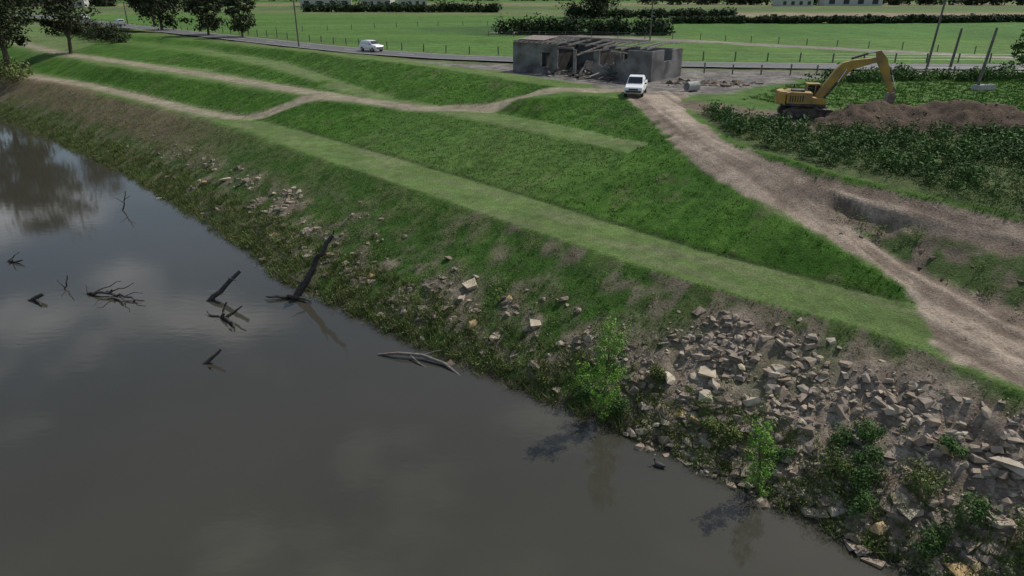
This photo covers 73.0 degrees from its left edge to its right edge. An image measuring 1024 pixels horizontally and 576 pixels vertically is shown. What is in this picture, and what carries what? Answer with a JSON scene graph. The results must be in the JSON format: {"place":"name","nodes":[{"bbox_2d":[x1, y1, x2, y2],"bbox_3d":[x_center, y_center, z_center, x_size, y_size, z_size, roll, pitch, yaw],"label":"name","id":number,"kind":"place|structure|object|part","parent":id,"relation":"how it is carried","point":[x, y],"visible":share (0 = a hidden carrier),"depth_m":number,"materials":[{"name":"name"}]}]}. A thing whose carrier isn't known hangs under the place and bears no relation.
{"place":"outdoors","nodes":[
{"label":"outdoors","id":0,"kind":"place"},
{"bbox_2d":[300,0,351,6],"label":"farm shed","id":1,"kind":"structure","parent":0,"point":[320,1],"depth_m":359.25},
{"bbox_2d":[304,1,347,4],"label":"doors and windows","id":2,"kind":"structure","parent":1,"relation":"in","point":[304,1],"depth_m":359.20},
{"bbox_2d":[397,0,426,5],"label":"farm shed","id":3,"kind":"structure","parent":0,"point":[412,2],"depth_m":356.80,"materials":[{"name":"grey metal"}]},
{"bbox_2d":[0,119,925,575],"bbox_3d":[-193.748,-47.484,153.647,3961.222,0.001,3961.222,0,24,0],"label":"river water","id":4,"kind":"structure","parent":0,"point":[294,437],"depth_m":29.50,"materials":[{"name":"grey liquid"}]},
{"bbox_2d":[7,252,22,262],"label":"dead branch","id":5,"kind":"object","parent":4,"relation":"in","point":[11,260],"visible":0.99,"depth_m":49.11,"materials":[{"name":"brown wood"}]},
{"bbox_2d":[27,293,44,305],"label":"dead branch","id":6,"kind":"object","parent":4,"relation":"in","point":[36,297],"visible":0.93,"depth_m":43.02,"materials":[{"name":"brown wood"}]},
{"bbox_2d":[57,275,67,288],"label":"dead branch","id":7,"kind":"object","parent":4,"relation":"in","point":[65,282],"visible":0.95,"depth_m":44.69,"materials":[{"name":"brown wood"}]},
{"bbox_2d":[85,281,143,303],"bbox_3d":[-24.970,0.260,43.532,2.664,0.853,4.445,-19,30,-37],"label":"dead branch","id":8,"kind":"object","parent":4,"relation":"in","point":[111,293],"visible":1,"depth_m":43.61,"materials":[{"name":"brown wood"}]},
{"bbox_2d":[115,191,127,210],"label":"dead branch","id":9,"kind":"object","parent":4,"relation":"in","point":[123,202],"visible":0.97,"depth_m":60.20,"materials":[{"name":"brown wood"}]},
{"bbox_2d":[202,348,221,367],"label":"dead branch","id":10,"kind":"object","parent":4,"relation":"in","point":[210,359],"visible":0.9,"depth_m":35.93,"materials":[{"name":"brown wood"}]},
{"bbox_2d":[206,270,241,301],"bbox_3d":[-18.055,0.074,43.089,2.576,2.276,0.572,-5,24,-11],"label":"dead tree snag","id":11,"kind":"object","parent":4,"relation":"in","point":[220,291],"visible":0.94,"depth_m":43.05,"materials":[{"name":"brown wood"}]},
{"bbox_2d":[207,302,242,327],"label":"dead branch","id":12,"kind":"object","parent":4,"relation":"in","point":[226,317],"visible":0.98,"depth_m":40.63,"materials":[{"name":"brown wood"}]},
{"bbox_2d":[266,229,334,301],"bbox_3d":[-13.053,-0.975,42.628,4.585,4.976,1.355,-5,24,-11],"label":"dead tree snag","id":13,"kind":"object","parent":4,"relation":"in","point":[301,288],"visible":0.96,"depth_m":43.08,"materials":[{"name":"brown wood"}]},
{"bbox_2d":[378,350,459,374],"bbox_3d":[-4.615,3.614,36.234,5.004,0.561,1.234,10,26,23],"label":"driftwood log","id":14,"kind":"object","parent":4,"relation":"in","point":[426,356],"visible":1,"depth_m":36.29,"materials":[{"name":"grey wood"}]},
{"bbox_2d":[652,458,665,467],"bbox_3d":[5.994,7.156,28.229,0.627,0.412,0.250,14,27,28],"label":"duck","id":15,"kind":"object","parent":4,"relation":"on","point":[658,464],"visible":1,"depth_m":28.17},
{"bbox_2d":[0,0,1023,575],"bbox_3d":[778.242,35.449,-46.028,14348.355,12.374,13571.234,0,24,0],"label":"ground","id":16,"kind":"structure","parent":0,"point":[798,200],"depth_m":47.16,"materials":[{"name":"green plant"}]},
{"bbox_2d":[0,0,35,49],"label":"gum tree","id":17,"kind":"object","parent":16,"relation":"on","point":[22,40],"visible":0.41,"depth_m":124.34,"materials":[{"name":"green plant"}]},
{"bbox_2d":[0,54,36,82],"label":"shrub row","id":18,"kind":"object","parent":16,"relation":"on","point":[9,72],"visible":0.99,"depth_m":112.90,"materials":[{"name":"green plant"}]},
{"bbox_2d":[0,0,71,66],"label":"gum tree","id":19,"kind":"object","parent":16,"relation":"on","point":[5,30],"visible":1,"depth_m":115.68,"materials":[{"name":"green plant"}]},
{"bbox_2d":[37,0,101,52],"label":"gum tree","id":20,"kind":"object","parent":16,"relation":"on","point":[78,27],"visible":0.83,"depth_m":127.35,"materials":[{"name":"green plant"}]},
{"bbox_2d":[67,0,88,6],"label":"farmhouse","id":21,"kind":"object","parent":16,"relation":"on","point":[85,2],"visible":0.15,"depth_m":349.16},
{"bbox_2d":[57,18,132,43],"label":"shrub row","id":22,"kind":"object","parent":16,"relation":"on","point":[105,33],"visible":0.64,"depth_m":143.87,"materials":[{"name":"green plant"}]},
{"bbox_2d":[9,0,233,6],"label":"distant trees","id":23,"kind":"object","parent":16,"relation":"on","point":[104,3],"visible":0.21,"depth_m":377.58,"materials":[{"name":"green plant"}]},
{"bbox_2d":[126,0,169,26],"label":"roadside tree","id":24,"kind":"object","parent":16,"relation":"on","point":[133,5],"visible":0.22,"depth_m":198.26,"materials":[{"name":"green plant"}]},
{"bbox_2d":[129,0,186,29],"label":"roadside tree","id":25,"kind":"object","parent":16,"relation":"on","point":[147,10],"visible":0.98,"depth_m":164.46,"materials":[{"name":"green plant"}]},
{"bbox_2d":[176,0,227,34],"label":"roadside tree","id":26,"kind":"object","parent":16,"relation":"on","point":[206,20],"visible":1,"depth_m":148.05,"materials":[{"name":"green plant"}]},
{"bbox_2d":[218,0,256,36],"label":"roadside tree","id":27,"kind":"object","parent":16,"relation":"on","point":[238,25],"visible":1,"depth_m":142.57,"materials":[{"name":"green plant"}]},
{"bbox_2d":[293,0,299,45],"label":"utility pole","id":28,"kind":"object","parent":16,"relation":"on","point":[296,23],"visible":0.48,"depth_m":120.53,"materials":[{"name":"wood"}]},
{"bbox_2d":[248,21,498,31],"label":"paddock fence","id":29,"kind":"object","parent":16,"relation":"on","point":[487,22],"visible":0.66,"depth_m":176.16,"materials":[{"name":"wood"}]},
{"bbox_2d":[360,0,394,5],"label":"farmhouse","id":30,"kind":"object","parent":16,"relation":"on","point":[374,2],"visible":0.46,"depth_m":367.13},
{"bbox_2d":[300,0,503,12],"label":"hedge","id":31,"kind":"object","parent":16,"relation":"on","point":[407,7],"visible":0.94,"depth_m":283.76,"materials":[{"name":"green plant"}]},
{"bbox_2d":[0,102,1023,575],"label":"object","id":32,"kind":"object","parent":16,"relation":"on","point":[524,380],"visible":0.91,"depth_m":37.06,"materials":[{"name":"green plant"}]},
{"bbox_2d":[0,82,1023,575],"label":"riverbank weeds","id":33,"kind":"object","parent":16,"relation":"on","point":[510,366],"visible":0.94,"depth_m":39.58,"materials":[{"name":"green plant"}]},
{"bbox_2d":[20,47,1023,412],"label":"slope grass","id":34,"kind":"structure","parent":16,"relation":"on","point":[584,209],"depth_m":58.17,"materials":[{"name":"green plant"}]},
{"bbox_2d":[115,0,937,1],"bbox_3d":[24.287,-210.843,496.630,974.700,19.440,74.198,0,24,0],"label":"distant trees","id":35,"kind":"object","parent":16,"relation":"on","point":[433,0],"visible":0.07,"depth_m":495.18,"materials":[{"name":"green plant"}]},
{"bbox_2d":[93,135,1023,575],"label":"rubble stones","id":36,"kind":"object","parent":16,"relation":"on","point":[899,407],"visible":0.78,"depth_m":27.85,"materials":[{"name":"grey stone"}]},
{"bbox_2d":[94,18,1023,62],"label":"paddock fence","id":37,"kind":"object","parent":16,"relation":"on","point":[767,58],"visible":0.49,"depth_m":100.01,"materials":[{"name":"wood"}]},
{"bbox_2d":[491,12,675,35],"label":"hedge","id":38,"kind":"object","parent":16,"relation":"on","point":[573,26],"visible":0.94,"depth_m":152.80,"materials":[{"name":"green plant"}]},
{"bbox_2d":[574,360,592,390],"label":"shrub","id":39,"kind":"object","parent":16,"relation":"on","point":[576,378],"visible":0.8,"depth_m":32.10,"materials":[{"name":"green plant"}]},
{"bbox_2d":[546,67,621,79],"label":"collapsed debris","id":40,"kind":"object","parent":16,"relation":"on","point":[581,70],"visible":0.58,"depth_m":82.07,"materials":[{"name":"grey concrete"}]},
{"bbox_2d":[571,377,598,404],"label":"riverbank bush","id":41,"kind":"object","parent":16,"relation":"on","point":[583,390],"visible":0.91,"depth_m":32.12,"materials":[{"name":"green plant"}]},
{"bbox_2d":[556,0,623,18],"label":"paddock tree","id":42,"kind":"object","parent":16,"relation":"on","point":[603,5],"visible":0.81,"depth_m":229.44,"materials":[{"name":"green plant"}]},
{"bbox_2d":[513,40,682,81],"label":"walls","id":43,"kind":"structure","parent":16,"relation":"on","point":[656,64],"depth_m":82.39,"materials":[{"name":"grey concrete"}]},
{"bbox_2d":[545,44,627,76],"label":"interior","id":44,"kind":"object","parent":43,"relation":"attached to","point":[565,58],"visible":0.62,"depth_m":86.23,"materials":[{"name":"grey concrete"}]},
{"bbox_2d":[514,35,680,55],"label":"exposed rafters","id":45,"kind":"object","parent":43,"relation":"on","point":[560,40],"visible":0.86,"depth_m":83.47,"materials":[{"name":"wood"}]},
{"bbox_2d":[520,35,606,70],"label":"roof sheets","id":46,"kind":"object","parent":45,"relation":"on","point":[588,64],"visible":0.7,"depth_m":86.33,"materials":[{"name":"grey metal"}]},
{"bbox_2d":[585,316,633,419],"bbox_3d":[4.282,3.574,30.273,1.983,5.265,2.006,12,26,25],"label":"willow sapling","id":47,"kind":"object","parent":16,"relation":"on","point":[615,375],"visible":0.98,"depth_m":30.18,"materials":[{"name":"green plant"}]},
{"bbox_2d":[201,163,1023,575],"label":"sandstone slabs","id":48,"kind":"structure","parent":16,"relation":"on","point":[1017,467],"depth_m":27.00,"materials":[{"name":"beige stone"}]},
{"bbox_2d":[608,394,631,417],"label":"riverbank bush","id":49,"kind":"object","parent":16,"relation":"on","point":[621,403],"visible":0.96,"depth_m":30.83,"materials":[{"name":"green plant"}]},
{"bbox_2d":[624,73,647,96],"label":"parked utility truck","id":50,"kind":"object","parent":16,"relation":"on","point":[636,84],"visible":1,"depth_m":67.93,"materials":[{"name":"white paint"}]},
{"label":"windows","id":51,"kind":"part","parent":50,"relation":"part of","materials":[{"name":"black glass"}]},
{"bbox_2d":[564,7,737,17],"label":"hedge","id":52,"kind":"object","parent":16,"relation":"on","point":[689,12],"visible":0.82,"depth_m":232.35,"materials":[{"name":"green plant"}]},
{"bbox_2d":[649,0,653,39],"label":"utility pole","id":53,"kind":"object","parent":16,"relation":"on","point":[651,21],"visible":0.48,"depth_m":137.55,"materials":[{"name":"wood"}]},
{"bbox_2d":[648,362,667,382],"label":"riverbank bush","id":54,"kind":"object","parent":16,"relation":"on","point":[659,375],"visible":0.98,"depth_m":31.46,"materials":[{"name":"green plant"}]},
{"bbox_2d":[683,81,699,91],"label":"concrete pipe","id":55,"kind":"object","parent":16,"relation":"on","point":[691,86],"visible":1,"depth_m":70.90,"materials":[{"name":"grey concrete"}]},
{"bbox_2d":[697,416,724,433],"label":"riverbank bush","id":56,"kind":"object","parent":16,"relation":"on","point":[712,426],"visible":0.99,"depth_m":28.85,"materials":[{"name":"green plant"}]},
{"bbox_2d":[662,77,763,86],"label":"demolition rubble","id":57,"kind":"object","parent":16,"relation":"on","point":[724,83],"visible":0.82,"depth_m":76.19,"materials":[{"name":"concrete"}]},
{"bbox_2d":[714,424,744,445],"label":"riverbank bush","id":58,"kind":"object","parent":16,"relation":"on","point":[735,435],"visible":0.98,"depth_m":28.24,"materials":[{"name":"green plant"}]},
{"bbox_2d":[488,31,1015,53],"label":"paddock fence","id":59,"kind":"object","parent":16,"relation":"on","point":[757,40],"visible":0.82,"depth_m":132.08,"materials":[{"name":"wood"}]},
{"bbox_2d":[741,413,778,498],"bbox_3d":[9.380,6.456,26.048,1.474,3.598,1.374,-15,28,-30],"label":"willow sapling","id":60,"kind":"object","parent":16,"relation":"on","point":[759,465],"visible":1,"depth_m":25.94,"materials":[{"name":"green plant"}]},
{"bbox_2d":[767,443,796,462],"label":"riverbank bush","id":61,"kind":"object","parent":16,"relation":"on","point":[782,453],"visible":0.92,"depth_m":27.00,"materials":[{"name":"green plant"}]},
{"bbox_2d":[772,0,813,5],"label":"farmhouse","id":62,"kind":"object","parent":16,"relation":"on","point":[792,2],"visible":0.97,"depth_m":365.52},
{"bbox_2d":[783,1,810,4],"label":"doors and windows","id":63,"kind":"structure","parent":62,"relation":"in","point":[784,2],"depth_m":365.25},
{"bbox_2d":[636,0,1023,4],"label":"distant trees","id":64,"kind":"object","parent":16,"relation":"on","point":[890,2],"visible":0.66,"depth_m":389.36,"materials":[{"name":"green plant"}]},
{"bbox_2d":[811,441,853,482],"bbox_3d":[12.071,6.589,26.016,1.640,1.624,1.179,15,28,30],"label":"riverbank bush","id":65,"kind":"object","parent":16,"relation":"on","point":[840,465],"visible":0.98,"depth_m":25.84,"materials":[{"name":"green plant"}]},
{"bbox_2d":[774,50,895,120],"bbox_3d":[26.202,-16.466,56.011,9.048,5.394,2.798,3,24,7],"label":"excavator","id":66,"kind":"object","parent":16,"relation":"on","point":[809,100],"visible":0.9,"depth_m":55.74,"materials":[{"name":"metal"}]},
{"bbox_2d":[828,422,860,453],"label":"riverbank bush","id":67,"kind":"object","parent":16,"relation":"on","point":[841,437],"visible":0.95,"depth_m":26.74,"materials":[{"name":"green plant"}]},
{"bbox_2d":[668,13,1023,23],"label":"hedge","id":68,"kind":"object","parent":16,"relation":"on","point":[840,19],"visible":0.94,"depth_m":199.31,"materials":[{"name":"green plant"}]},
{"bbox_2d":[818,0,882,5],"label":"farm shed","id":69,"kind":"structure","parent":16,"relation":"on","point":[850,2],"depth_m":373.82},
{"bbox_2d":[829,0,878,3],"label":"doors and windows","id":70,"kind":"structure","parent":69,"relation":"in","point":[830,1],"depth_m":373.41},
{"bbox_2d":[697,99,1023,205],"bbox_3d":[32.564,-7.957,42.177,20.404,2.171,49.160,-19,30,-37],"label":"weed thicket","id":71,"kind":"object","parent":16,"relation":"on","point":[987,147],"visible":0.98,"depth_m":45.11,"materials":[{"name":"green plant"}]},
{"bbox_2d":[843,488,878,518],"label":"riverbank bush","id":72,"kind":"object","parent":16,"relation":"on","point":[865,503],"visible":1,"depth_m":24.69,"materials":[{"name":"green plant"}]},
{"bbox_2d":[845,461,880,493],"bbox_3d":[12.863,6.941,25.336,1.222,1.298,1.174,0,24,0],"label":"riverbank bush","id":73,"kind":"object","parent":16,"relation":"on","point":[865,478],"visible":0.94,"depth_m":25.15,"materials":[{"name":"green plant"}]},
{"bbox_2d":[703,62,1023,76],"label":"roadside fence","id":74,"kind":"object","parent":16,"relation":"on","point":[791,65],"visible":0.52,"depth_m":84.28,"materials":[{"name":"wood"}]},
{"bbox_2d":[845,415,886,444],"bbox_3d":[13.489,5.425,26.420,1.406,1.176,1.153,0,24,0],"label":"riverbank bush","id":75,"kind":"object","parent":16,"relation":"on","point":[864,434],"visible":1,"depth_m":26.32,"materials":[{"name":"green plant"}]},
{"bbox_2d":[848,442,891,478],"bbox_3d":[13.476,6.369,25.641,1.452,1.112,1.472,-8,25,-18],"label":"riverbank bush","id":76,"kind":"object","parent":16,"relation":"on","point":[861,456],"visible":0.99,"depth_m":25.66,"materials":[{"name":"green plant"}]},
{"bbox_2d":[743,73,1023,110],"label":"paddock grass","id":77,"kind":"structure","parent":16,"relation":"on","point":[1018,99],"depth_m":70.52,"materials":[{"name":"green plant"}]},
{"bbox_2d":[753,99,1023,354],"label":"soil clods","id":78,"kind":"object","parent":16,"relation":"on","point":[934,257],"visible":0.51,"depth_m":35.93,"materials":[{"name":"brown soil"}]},
{"bbox_2d":[800,58,1023,83],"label":"shrub row","id":79,"kind":"object","parent":16,"relation":"on","point":[902,73],"visible":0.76,"depth_m":79.05,"materials":[{"name":"green plant"}]},
{"bbox_2d":[892,455,960,503],"bbox_3d":[14.552,6.749,24.524,1.886,1.472,1.940,-13,27,-26],"label":"riverbank bush","id":80,"kind":"object","parent":16,"relation":"on","point":[916,478],"visible":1,"depth_m":24.23,"materials":[{"name":"green plant"}]},
{"bbox_2d":[829,205,1023,313],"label":"track bank weeds","id":81,"kind":"object","parent":16,"relation":"on","point":[882,227],"visible":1,"depth_m":35.99,"materials":[{"name":"green plant"}]},
{"bbox_2d":[908,517,961,559],"bbox_3d":[14.175,8.520,23.325,1.673,1.594,1.145,-7,25,-16],"label":"riverbank bush","id":82,"kind":"object","parent":16,"relation":"on","point":[939,545],"visible":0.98,"depth_m":23.19,"materials":[{"name":"green plant"}]},
{"bbox_2d":[924,0,945,71],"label":"utility pole","id":83,"kind":"object","parent":16,"relation":"on","point":[934,40],"visible":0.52,"depth_m":86.58,"materials":[{"name":"wood"}]},
{"bbox_2d":[936,433,969,460],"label":"riverbank bush","id":84,"kind":"object","parent":16,"relation":"on","point":[951,444],"visible":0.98,"depth_m":24.91,"materials":[{"name":"green plant"}]},
{"bbox_2d":[947,28,962,71],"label":"timber post","id":85,"kind":"object","parent":16,"relation":"on","point":[954,52],"visible":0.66,"depth_m":83.93,"materials":[{"name":"grey wood"}]},
{"bbox_2d":[951,488,1001,529],"bbox_3d":[15.641,7.489,23.322,1.618,1.361,1.288,0,24,0],"label":"riverbank bush","id":86,"kind":"object","parent":16,"relation":"on","point":[977,506],"visible":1,"depth_m":23.22,"materials":[{"name":"green plant"}]},
{"bbox_2d":[970,84,995,90],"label":"water trough","id":87,"kind":"object","parent":16,"relation":"on","point":[980,87],"visible":1,"depth_m":72.30,"materials":[{"name":"metal"}]},
{"bbox_2d":[977,28,997,83],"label":"timber post","id":88,"kind":"object","parent":16,"relation":"on","point":[986,59],"visible":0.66,"depth_m":73.31,"materials":[{"name":"grey wood"}]},
{"bbox_2d":[1002,504,1023,561],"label":"riverbank bush","id":89,"kind":"object","parent":16,"relation":"on","point":[1021,521],"visible":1,"depth_m":22.45,"materials":[{"name":"green plant"}]},
{"bbox_2d":[1003,29,1023,68],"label":"paddock tree","id":90,"kind":"object","parent":16,"relation":"on","point":[1019,46],"visible":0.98,"depth_m":85.92,"materials":[{"name":"green plant"}]},
{"bbox_2d":[16,14,1023,69],"bbox_3d":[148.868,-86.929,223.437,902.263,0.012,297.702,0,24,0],"label":"asphalt road","id":91,"kind":"structure","parent":0,"point":[460,57],"depth_m":105.96,"materials":[{"name":"grey asphalt"}]},
{"bbox_2d":[113,19,125,25],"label":"car","id":92,"kind":"object","parent":91,"relation":"on","point":[120,21],"visible":0.91,"depth_m":182.80,"materials":[{"name":"silver metal"}]},
{"bbox_2d":[358,40,383,51],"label":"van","id":93,"kind":"object","parent":91,"relation":"on","point":[372,45],"visible":1,"depth_m":111.93,"materials":[{"name":"white paint"}]}
]}

